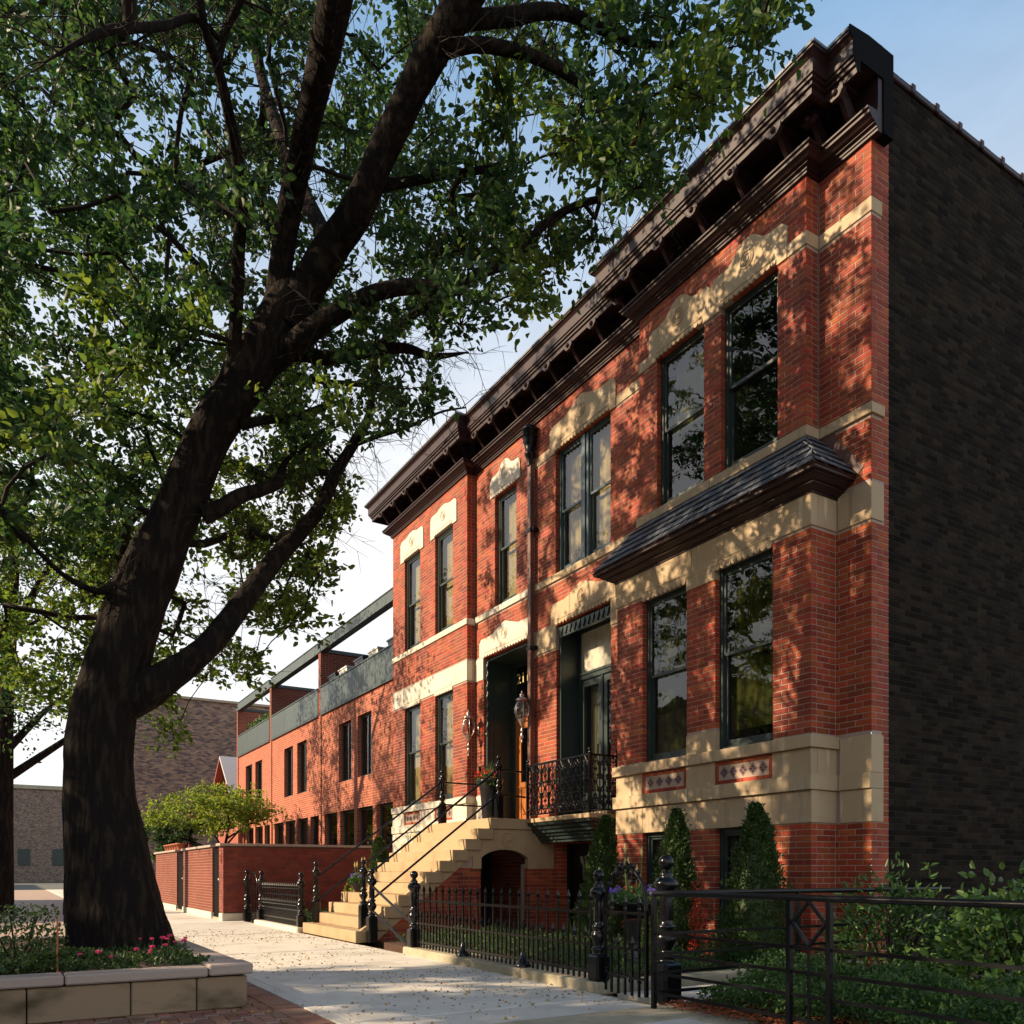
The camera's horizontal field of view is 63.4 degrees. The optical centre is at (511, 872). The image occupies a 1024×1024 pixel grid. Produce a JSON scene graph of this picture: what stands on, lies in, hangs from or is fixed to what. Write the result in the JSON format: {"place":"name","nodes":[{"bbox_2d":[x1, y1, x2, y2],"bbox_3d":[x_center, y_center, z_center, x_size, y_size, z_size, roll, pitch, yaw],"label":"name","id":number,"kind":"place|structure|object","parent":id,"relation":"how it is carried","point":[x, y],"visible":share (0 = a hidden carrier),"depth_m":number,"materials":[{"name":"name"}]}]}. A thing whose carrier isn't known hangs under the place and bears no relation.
{"place":"outdoors","nodes":[
{"label":"outdoors","id":0,"kind":"place"},
{"bbox_2d":[14,784,63,882],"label":"apartment building","id":1,"kind":"structure","parent":0,"point":[38,842],"depth_m":108.53,"materials":[{"name":"brick"}]},
{"bbox_2d":[18,849,29,865],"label":"window","id":2,"kind":"structure","parent":1,"relation":"in","point":[23,854],"depth_m":107.68,"materials":[{"name":"green paint"}]},
{"bbox_2d":[52,849,63,865],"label":"window","id":3,"kind":"structure","parent":1,"relation":"in","point":[57,854],"depth_m":109.67,"materials":[{"name":"green paint"}]},
{"bbox_2d":[0,890,334,1023],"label":"brick pavement","id":4,"kind":"structure","parent":0,"point":[284,1011],"depth_m":6.26,"materials":[{"name":"brick"}]},
{"bbox_2d":[0,384,224,914],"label":"street tree","id":5,"kind":"object","parent":4,"relation":"on","point":[10,741],"visible":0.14,"depth_m":21.19,"materials":[{"name":"green plant"}]},
{"bbox_2d":[0,935,252,1023],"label":"stone planter","id":6,"kind":"object","parent":4,"relation":"on","point":[219,981],"visible":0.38,"depth_m":6.09,"materials":[{"name":"stone"}]},
{"bbox_2d":[0,934,68,974],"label":"bedding plants","id":7,"kind":"object","parent":6,"relation":"in","point":[36,961],"visible":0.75,"depth_m":6.06,"materials":[{"name":"green plant"}]},
{"bbox_2d":[0,902,71,974],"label":"planter shrub","id":8,"kind":"object","parent":6,"relation":"in","point":[29,935],"visible":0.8,"depth_m":6.23,"materials":[{"name":"green plant"}]},
{"bbox_2d":[56,918,57,971],"bbox_3d":[-3.338,0.555,6.092,0.012,0.451,0.032,0,0,-31],"label":"plant stake","id":9,"kind":"object","parent":6,"relation":"in","point":[57,939],"visible":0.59,"depth_m":6.09,"materials":[{"name":"wood"}]},
{"bbox_2d":[47,936,213,971],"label":"bedding plants","id":10,"kind":"object","parent":6,"relation":"in","point":[173,955],"visible":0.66,"depth_m":6.89,"materials":[{"name":"green plant"}]},
{"bbox_2d":[0,0,821,956],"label":"street tree","id":11,"kind":"object","parent":6,"relation":"in","point":[124,680],"visible":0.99,"depth_m":7.99,"materials":[{"name":"green plant"}]},
{"bbox_2d":[134,696,269,876],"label":"brick building","id":12,"kind":"structure","parent":0,"point":[212,726],"depth_m":43.45,"materials":[{"name":"brown brick"}]},
{"bbox_2d":[212,849,218,919],"bbox_3d":[-6.540,0.260,18.895,0.413,1.620,0.786,0,0,-31],"label":"garden door","id":13,"kind":"structure","parent":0,"point":[216,884],"depth_m":18.92,"materials":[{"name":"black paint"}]},
{"bbox_2d":[214,849,218,916],"bbox_3d":[-6.653,0.222,18.827,0.055,1.545,0.786,0,0,-31],"label":"door leaf","id":14,"kind":"structure","parent":13,"relation":"in","point":[216,851],"depth_m":18.92,"materials":[{"name":"black paint"}]},
{"bbox_2d":[236,587,392,852],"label":"modern house","id":15,"kind":"structure","parent":0,"point":[317,763],"depth_m":24.81,"materials":[{"name":"red brick"}]},
{"bbox_2d":[249,766,251,797],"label":"window","id":16,"kind":"structure","parent":15,"relation":"in","point":[250,767],"depth_m":33.00,"materials":[{"name":"black glass"}]},
{"bbox_2d":[249,828,253,843],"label":"window","id":17,"kind":"structure","parent":15,"relation":"in","point":[250,831],"depth_m":32.91,"materials":[{"name":"black glass"}]},
{"bbox_2d":[246,710,269,728],"bbox_3d":[-9.604,-5.765,31.949,0.540,0.631,3.861,0,0,-31],"label":"flower box","id":18,"kind":"object","parent":15,"relation":"on","point":[264,717],"visible":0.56,"depth_m":31.85,"materials":[{"name":"ceramic"}]},
{"bbox_2d":[258,761,261,804],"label":"window","id":19,"kind":"structure","parent":15,"relation":"in","point":[259,763],"depth_m":31.72,"materials":[{"name":"black glass"}]},
{"bbox_2d":[258,827,262,843],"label":"window","id":20,"kind":"structure","parent":15,"relation":"in","point":[259,828],"depth_m":31.74,"materials":[{"name":"black glass"}]},
{"bbox_2d":[268,825,272,843],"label":"window","id":21,"kind":"structure","parent":15,"relation":"in","point":[268,825],"depth_m":30.57,"materials":[{"name":"black glass"}]},
{"bbox_2d":[278,823,283,843],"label":"window","id":22,"kind":"structure","parent":15,"relation":"in","point":[279,824],"depth_m":29.42,"materials":[{"name":"black glass"}]},
{"bbox_2d":[287,747,292,796],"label":"window","id":23,"kind":"structure","parent":15,"relation":"in","point":[291,749],"depth_m":28.39,"materials":[{"name":"black glass"}]},
{"bbox_2d":[289,821,294,843],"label":"window","id":24,"kind":"structure","parent":15,"relation":"in","point":[290,823],"depth_m":28.25,"materials":[{"name":"black glass"}]},
{"bbox_2d":[301,741,306,792],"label":"window","id":25,"kind":"structure","parent":15,"relation":"in","point":[304,743],"depth_m":26.86,"materials":[{"name":"black glass"}]},
{"bbox_2d":[301,818,307,844],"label":"window","id":26,"kind":"structure","parent":15,"relation":"in","point":[302,820],"depth_m":27.10,"materials":[{"name":"black glass"}]},
{"bbox_2d":[314,816,318,844],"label":"window","id":27,"kind":"structure","parent":15,"relation":"in","point":[315,818],"depth_m":25.92,"materials":[{"name":"black glass"}]},
{"bbox_2d":[328,813,336,844],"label":"window","id":28,"kind":"structure","parent":15,"relation":"in","point":[335,814],"depth_m":24.76,"materials":[{"name":"black glass"}]},
{"bbox_2d":[327,672,339,680],"bbox_3d":[-5.152,-5.625,24.587,0.440,0.450,0.700,0,0,-31],"label":"roof planter","id":29,"kind":"object","parent":15,"relation":"on","point":[333,675],"visible":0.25,"depth_m":24.37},
{"bbox_2d":[338,665,352,673],"bbox_3d":[-4.660,-5.625,23.775,0.440,0.450,0.700,0,0,-31],"label":"roof planter","id":30,"kind":"object","parent":15,"relation":"on","point":[344,669],"visible":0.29,"depth_m":23.56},
{"bbox_2d":[342,722,350,781],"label":"window","id":31,"kind":"structure","parent":15,"relation":"in","point":[348,724],"depth_m":23.67,"materials":[{"name":"black glass"}]},
{"bbox_2d":[344,810,353,844],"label":"window","id":32,"kind":"structure","parent":15,"relation":"in","point":[351,812],"depth_m":23.78,"materials":[{"name":"black glass"}]},
{"bbox_2d":[353,655,368,664],"bbox_3d":[-4.012,-5.625,22.706,0.440,0.450,0.700,0,0,-31],"label":"roof planter","id":33,"kind":"object","parent":15,"relation":"on","point":[359,659],"visible":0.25,"depth_m":22.48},
{"bbox_2d":[362,713,370,775],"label":"window","id":34,"kind":"structure","parent":15,"relation":"in","point":[368,716],"depth_m":22.12,"materials":[{"name":"black glass"}]},
{"bbox_2d":[361,806,372,845],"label":"window","id":35,"kind":"structure","parent":15,"relation":"in","point":[370,809],"depth_m":22.61,"materials":[{"name":"black glass"}]},
{"bbox_2d":[367,646,384,656],"bbox_3d":[-3.469,-5.625,21.807,0.440,0.450,0.700,0,0,-31],"label":"roof planter","id":36,"kind":"object","parent":15,"relation":"on","point":[374,650],"visible":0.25,"depth_m":21.58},
{"bbox_2d":[380,803,392,852],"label":"window","id":37,"kind":"structure","parent":15,"relation":"in","point":[389,806],"depth_m":21.44,"materials":[{"name":"black glass"}]},
{"bbox_2d":[386,637,392,644],"bbox_3d":[-2.795,-5.625,20.695,0.440,0.450,0.700,0,0,-31],"label":"roof planter","id":38,"kind":"object","parent":15,"relation":"on","point":[389,641],"visible":0.14,"depth_m":20.72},
{"bbox_2d":[47,889,711,1023],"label":"sidewalk","id":39,"kind":"structure","parent":0,"point":[298,987],"depth_m":7.81,"materials":[{"name":"grey concrete"}]},
{"bbox_2d":[154,850,182,910],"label":"garden wall","id":40,"kind":"structure","parent":39,"relation":"on","point":[167,871],"depth_m":24.42,"materials":[{"name":"brick"}]},
{"bbox_2d":[175,843,186,849],"bbox_3d":[-9.375,-0.747,23.491,0.290,0.190,0.290,0,0,-31],"label":"terracotta pot","id":41,"kind":"object","parent":40,"relation":"on","point":[179,846],"visible":0.92,"depth_m":23.39,"materials":[{"name":"orange ceramic"}]},
{"bbox_2d":[181,845,218,917],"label":"garden wall","id":42,"kind":"structure","parent":39,"relation":"on","point":[198,880],"depth_m":20.43,"materials":[{"name":"brick"}]},
{"bbox_2d":[177,853,182,911],"bbox_3d":[-8.949,0.260,22.872,0.413,1.620,0.986,0,0,-31],"label":"garden door","id":43,"kind":"structure","parent":42,"relation":"attached to","point":[180,880],"depth_m":22.90,"materials":[{"name":"black paint"}]},
{"bbox_2d":[178,853,182,908],"bbox_3d":[-9.061,0.222,22.804,0.055,1.545,0.986,0,0,-31],"label":"door leaf","id":44,"kind":"structure","parent":43,"relation":"in","point":[180,855],"depth_m":22.90,"materials":[{"name":"black paint"}]},
{"bbox_2d":[243,870,257,921],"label":"garden gate","id":45,"kind":"structure","parent":39,"relation":"on","point":[248,914],"depth_m":17.89,"materials":[{"name":"black metal"}]},
{"bbox_2d":[254,870,305,932],"bbox_3d":[-4.439,0.507,15.959,0.300,1.125,3.000,0,0,-31],"label":"iron fence","id":46,"kind":"object","parent":39,"relation":"on","point":[282,913],"visible":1,"depth_m":15.80,"materials":[{"name":"metal"}]},
{"bbox_2d":[216,843,391,920],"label":"garden wall","id":47,"kind":"structure","parent":39,"relation":"on","point":[281,863],"depth_m":18.76,"materials":[{"name":"red brick"}]},
{"bbox_2d":[366,868,410,945],"bbox_3d":[-1.674,0.489,11.642,0.149,1.122,1.825,0,0,-30],"label":"areaway railing","id":48,"kind":"object","parent":39,"relation":"on","point":[371,928],"visible":0.95,"depth_m":12.30,"materials":[{"name":"black metal"}]},
{"bbox_2d":[161,929,644,1023],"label":"leaf litter","id":49,"kind":"object","parent":39,"relation":"on","point":[234,1010],"visible":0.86,"depth_m":7.71,"materials":[{"name":"brown plant"}]},
{"bbox_2d":[491,1004,758,1023],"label":"mulch edge","id":50,"kind":"object","parent":39,"relation":"on","point":[642,1015],"visible":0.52,"depth_m":5.96,"materials":[{"name":"soil"}]},
{"bbox_2d":[651,890,1023,1023],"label":"garden railing","id":51,"kind":"object","parent":39,"relation":"on","point":[828,949],"visible":0.98,"depth_m":5.07,"materials":[{"name":"black metal"}]},
{"bbox_2d":[364,368,535,933],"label":"brick house","id":52,"kind":"structure","parent":0,"point":[455,528],"depth_m":16.72,"materials":[{"name":"brick"}]},
{"bbox_2d":[407,552,419,650],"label":"window","id":53,"kind":"structure","parent":52,"relation":"in","point":[416,604],"depth_m":19.25,"materials":[{"name":"glass"}]},
{"bbox_2d":[407,704,419,805],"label":"window","id":54,"kind":"structure","parent":52,"relation":"in","point":[416,709],"depth_m":19.25,"materials":[{"name":"grey glass"}]},
{"bbox_2d":[438,526,452,632],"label":"window","id":55,"kind":"structure","parent":52,"relation":"in","point":[448,583],"depth_m":17.87,"materials":[{"name":"grey glass"}]},
{"bbox_2d":[438,690,452,800],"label":"window","id":56,"kind":"structure","parent":52,"relation":"in","point":[448,696],"depth_m":17.87,"materials":[{"name":"grey glass"}]},
{"bbox_2d":[462,709,479,756],"bbox_3d":[-0.825,-2.780,16.511,0.363,0.940,0.261,0,0,-31],"label":"wall lantern","id":57,"kind":"object","parent":52,"relation":"attached to","point":[467,717],"depth_m":16.46,"materials":[{"name":"metal"}]},
{"bbox_2d":[498,485,516,604],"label":"window","id":58,"kind":"structure","parent":52,"relation":"in","point":[510,497],"depth_m":16.03,"materials":[{"name":"glass"}]},
{"bbox_2d":[514,691,528,742],"bbox_3d":[0.216,-2.780,14.791,0.363,0.940,0.261,0,0,-31],"label":"wall lantern","id":59,"kind":"object","parent":52,"relation":"attached to","point":[520,699],"depth_m":14.73,"materials":[{"name":"metal"}]},
{"bbox_2d":[515,716,527,818],"bbox_3d":[0.412,-1.992,16.046,0.070,2.155,1.251,0,0,-31],"label":"front door","id":60,"kind":"structure","parent":52,"relation":"in","point":[520,785],"depth_m":16.44,"materials":[{"name":"brown wood"}]},
{"bbox_2d":[0,0,1023,865],"label":"sky","id":61,"kind":"structure","parent":0,"point":[965,57],"materials":[{"name":"blue"}]},
{"bbox_2d":[14,877,1013,977],"bbox_3d":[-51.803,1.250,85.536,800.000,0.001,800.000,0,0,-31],"label":"ground","id":62,"kind":"structure","parent":0,"point":[40,886],"depth_m":76.58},
{"bbox_2d":[143,813,206,861],"bbox_3d":[-12.164,-0.520,29.360,2.496,3.251,2.831,0,0,-31],"label":"garden tree","id":63,"kind":"object","parent":62,"relation":"on","point":[171,837],"visible":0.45,"depth_m":29.23,"materials":[{"name":"green plant"}]},
{"bbox_2d":[140,779,292,845],"bbox_3d":[-9.408,-0.933,26.431,4.698,4.078,4.419,0,0,42],"label":"garden tree","id":64,"kind":"object","parent":62,"relation":"on","point":[229,806],"visible":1,"depth_m":25.74,"materials":[{"name":"green plant"}]},
{"bbox_2d":[210,756,236,842],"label":"coach house","id":65,"kind":"structure","parent":62,"relation":"on","point":[226,771],"depth_m":35.91,"materials":[{"name":"brick"}]},
{"bbox_2d":[185,804,244,847],"bbox_3d":[-11.751,-0.836,32.903,2.214,3.772,1.343,0,0,-31],"label":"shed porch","id":66,"kind":"object","parent":65,"relation":"attached to","point":[192,816],"visible":0.04,"depth_m":32.47,"materials":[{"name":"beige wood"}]},
{"bbox_2d":[249,919,1012,1023],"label":"garden soil","id":67,"kind":"structure","parent":0,"point":[393,945],"depth_m":9.87,"materials":[{"name":"brown soil"}]},
{"bbox_2d":[303,907,328,921],"bbox_3d":[-3.380,0.878,17.254,2.787,0.349,3.875,0,0,-31],"label":"ground cover","id":68,"kind":"object","parent":67,"relation":"on","point":[308,915],"visible":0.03,"depth_m":17.50,"materials":[{"name":"green plant"}]},
{"bbox_2d":[343,865,369,891],"bbox_3d":[-2.832,0.466,16.826,1.421,1.236,1.518,0,0,-8],"label":"broadleaf shrub","id":69,"kind":"object","parent":67,"relation":"on","point":[351,889],"visible":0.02,"depth_m":16.70,"materials":[{"name":"green plant"}]},
{"bbox_2d":[368,836,390,871],"bbox_3d":[-2.515,0.168,16.044,0.986,1.763,0.990,0,0,-31],"label":"conical evergreen","id":70,"kind":"object","parent":67,"relation":"on","point":[378,843],"visible":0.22,"depth_m":15.91,"materials":[{"name":"green plant"}]},
{"bbox_2d":[303,818,553,942],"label":"front steps","id":71,"kind":"structure","parent":67,"relation":"on","point":[459,858],"depth_m":13.76,"materials":[{"name":"stone"}]},
{"bbox_2d":[347,857,368,891],"bbox_3d":[-2.689,0.027,14.678,0.465,0.624,0.434,0,0,-31],"label":"flower bowl","id":72,"kind":"object","parent":71,"relation":"on","point":[354,880],"visible":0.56,"depth_m":14.56,"materials":[{"name":"green plant"}]},
{"bbox_2d":[311,770,480,922],"bbox_3d":[-2.004,-0.547,15.441,3.471,2.839,0.145,0,0,-29],"label":"stair railing","id":73,"kind":"object","parent":71,"relation":"on","point":[441,807],"visible":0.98,"depth_m":15.21,"materials":[{"name":"black metal"}]},
{"bbox_2d":[358,755,525,928],"bbox_3d":[-1.063,-0.547,13.343,2.905,2.839,0.154,0,0,-30],"label":"stair railing","id":74,"kind":"object","parent":71,"relation":"on","point":[363,909],"visible":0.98,"depth_m":13.26,"materials":[{"name":"black metal"}]},
{"bbox_2d":[472,761,503,818],"bbox_3d":[-0.384,-1.409,14.053,0.507,1.005,0.527,0,0,19],"label":"flower urn","id":75,"kind":"object","parent":71,"relation":"on","point":[488,790],"visible":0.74,"depth_m":13.92,"materials":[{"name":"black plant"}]},
{"bbox_2d":[395,920,756,977],"bbox_3d":[0.411,0.881,10.301,1.889,0.320,5.266,0,0,-31],"label":"ground cover","id":76,"kind":"object","parent":67,"relation":"on","point":[684,964],"visible":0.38,"depth_m":9.36,"materials":[{"name":"green plant"}]},
{"bbox_2d":[570,814,634,945],"bbox_3d":[1.226,0.116,11.305,0.890,1.867,0.883,0,0,-31],"label":"conical evergreen","id":77,"kind":"object","parent":67,"relation":"on","point":[604,849],"visible":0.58,"depth_m":11.23,"materials":[{"name":"green plant"}]},
{"bbox_2d":[603,844,659,973],"bbox_3d":[1.262,0.359,8.628,0.727,1.342,0.695,0,0,-31],"label":"flower bowl","id":78,"kind":"object","parent":67,"relation":"on","point":[632,906],"visible":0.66,"depth_m":8.52,"materials":[{"name":"black metal"}]},
{"bbox_2d":[403,945,863,994],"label":"fence kerb","id":79,"kind":"structure","parent":67,"relation":"on","point":[576,982],"depth_m":8.05,"materials":[{"name":"stone"}]},
{"bbox_2d":[407,870,609,981],"bbox_3d":[-0.246,0.462,9.017,0.162,0.985,4.090,0,0,-31],"label":"iron fence","id":80,"kind":"object","parent":79,"relation":"on","point":[594,970],"visible":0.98,"depth_m":8.55,"materials":[{"name":"black metal"}]},
{"bbox_2d":[641,807,705,955],"bbox_3d":[1.919,0.124,9.965,0.918,1.852,0.868,0,0,-31],"label":"conical evergreen","id":81,"kind":"object","parent":67,"relation":"on","point":[682,908],"visible":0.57,"depth_m":9.89,"materials":[{"name":"green plant"}]},
{"bbox_2d":[686,877,709,952],"bbox_3d":[2.074,0.477,9.302,0.328,0.877,0.302,0,0,-31],"label":"shrub","id":82,"kind":"object","parent":67,"relation":"on","point":[697,923],"visible":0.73,"depth_m":9.25,"materials":[{"name":"green plant"}]},
{"bbox_2d":[697,800,795,968],"bbox_3d":[2.632,0.133,8.915,1.041,1.834,1.004,0,0,-31],"label":"conical evergreen","id":83,"kind":"object","parent":67,"relation":"on","point":[754,868],"visible":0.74,"depth_m":8.78,"materials":[{"name":"green plant"}]},
{"bbox_2d":[661,995,928,1023],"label":"mulch litter","id":84,"kind":"object","parent":67,"relation":"on","point":[682,1004],"visible":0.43,"depth_m":5.88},
{"bbox_2d":[658,886,950,992],"bbox_3d":[2.733,0.592,7.302,3.720,0.916,0.042,0,0,-30],"label":"garden railing","id":85,"kind":"object","parent":67,"relation":"on","point":[810,890],"visible":0.4,"depth_m":7.00,"materials":[{"name":"black metal"}]},
{"bbox_2d":[821,952,846,974],"bbox_3d":[2.612,0.810,6.687,0.310,0.380,0.326,0,0,-18],"label":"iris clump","id":86,"kind":"object","parent":67,"relation":"on","point":[835,958],"visible":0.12,"depth_m":6.72,"materials":[{"name":"green plant"}]},
{"bbox_2d":[696,948,1023,1023],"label":"ground hedge","id":87,"kind":"object","parent":67,"relation":"on","point":[970,1007],"visible":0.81,"depth_m":5.40,"materials":[{"name":"green plant"}]},
{"bbox_2d":[813,851,976,986],"bbox_3d":[3.503,0.433,7.654,1.694,1.261,1.283,0,0,-31],"label":"broadleaf shrub","id":88,"kind":"object","parent":67,"relation":"on","point":[847,933],"visible":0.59,"depth_m":7.46,"materials":[{"name":"green plant"}]},
{"bbox_2d":[908,860,1023,988],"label":"broadleaf shrub","id":89,"kind":"object","parent":67,"relation":"on","point":[996,923],"visible":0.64,"depth_m":6.50,"materials":[{"name":"green plant"}]},
{"bbox_2d":[510,24,1023,974],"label":"brick house","id":90,"kind":"structure","parent":0,"point":[774,436],"depth_m":10.08,"materials":[{"name":"red brick"}]},
{"bbox_2d":[559,413,610,571],"bbox_3d":[1.490,-6.195,13.823,0.740,2.326,1.721,0,0,-31],"label":"window","id":91,"kind":"structure","parent":90,"relation":"in","point":[584,464],"depth_m":13.64,"materials":[{"name":"green"}]},
{"bbox_2d":[559,604,610,815],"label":"french door","id":92,"kind":"structure","parent":90,"relation":"in","point":[584,641],"depth_m":14.26,"materials":[{"name":"green paint"}]},
{"bbox_2d":[567,842,615,933],"bbox_3d":[1.358,0.328,13.548,0.100,1.645,1.462,0,0,-31],"label":"window","id":93,"kind":"structure","parent":90,"relation":"in","point":[576,853],"depth_m":14.04,"materials":[{"name":"black glass"}]},
{"bbox_2d":[647,585,686,761],"bbox_3d":[2.417,-2.672,11.481,0.720,2.491,1.081,0,0,-31],"label":"window","id":94,"kind":"structure","parent":90,"relation":"in","point":[666,613],"depth_m":11.54,"materials":[{"name":"glass"}]},
{"bbox_2d":[647,832,686,920],"bbox_3d":[2.417,0.098,11.481,0.720,1.501,1.081,0,0,-31],"label":"window","id":95,"kind":"structure","parent":90,"relation":"in","point":[653,839],"depth_m":11.64,"materials":[{"name":"black glass"}]},
{"bbox_2d":[661,327,703,505],"bbox_3d":[2.640,-6.195,11.528,0.720,2.326,1.117,0,0,-31],"label":"window","id":96,"kind":"structure","parent":90,"relation":"in","point":[682,370],"depth_m":11.71,"materials":[{"name":"grey glass"}]},
{"bbox_2d":[720,548,772,748],"bbox_3d":[3.152,-2.672,10.267,0.720,2.491,1.114,0,0,-31],"label":"window","id":97,"kind":"structure","parent":90,"relation":"in","point":[746,586],"depth_m":10.30,"materials":[{"name":"black glass"}]},
{"bbox_2d":[720,828,772,928],"bbox_3d":[3.152,0.098,10.267,0.720,1.501,1.114,0,0,-31],"label":"window","id":98,"kind":"structure","parent":90,"relation":"in","point":[728,837],"depth_m":10.44,"materials":[{"name":"black glass"}]},
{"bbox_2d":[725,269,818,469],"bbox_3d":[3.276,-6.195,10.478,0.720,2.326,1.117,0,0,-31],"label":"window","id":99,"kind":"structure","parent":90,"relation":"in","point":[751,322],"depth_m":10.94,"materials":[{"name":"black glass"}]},
{"bbox_2d":[617,969,917,1004],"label":"garden path","id":100,"kind":"structure","parent":0,"point":[635,997],"depth_m":7.13,"materials":[{"name":"concrete"}]},
{"bbox_2d":[653,854,681,1004],"bbox_3d":[1.250,0.450,6.719,0.202,1.201,0.212,0,0,-31],"label":"gate post","id":101,"kind":"object","parent":100,"relation":"on","point":[666,880],"visible":0.83,"depth_m":6.66,"materials":[{"name":"black metal"}]},
{"bbox_2d":[603,861,648,997],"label":"garden gate","id":102,"kind":"structure","parent":101,"relation":"attached to","point":[635,875],"depth_m":7.00,"materials":[{"name":"black metal"}]}
]}

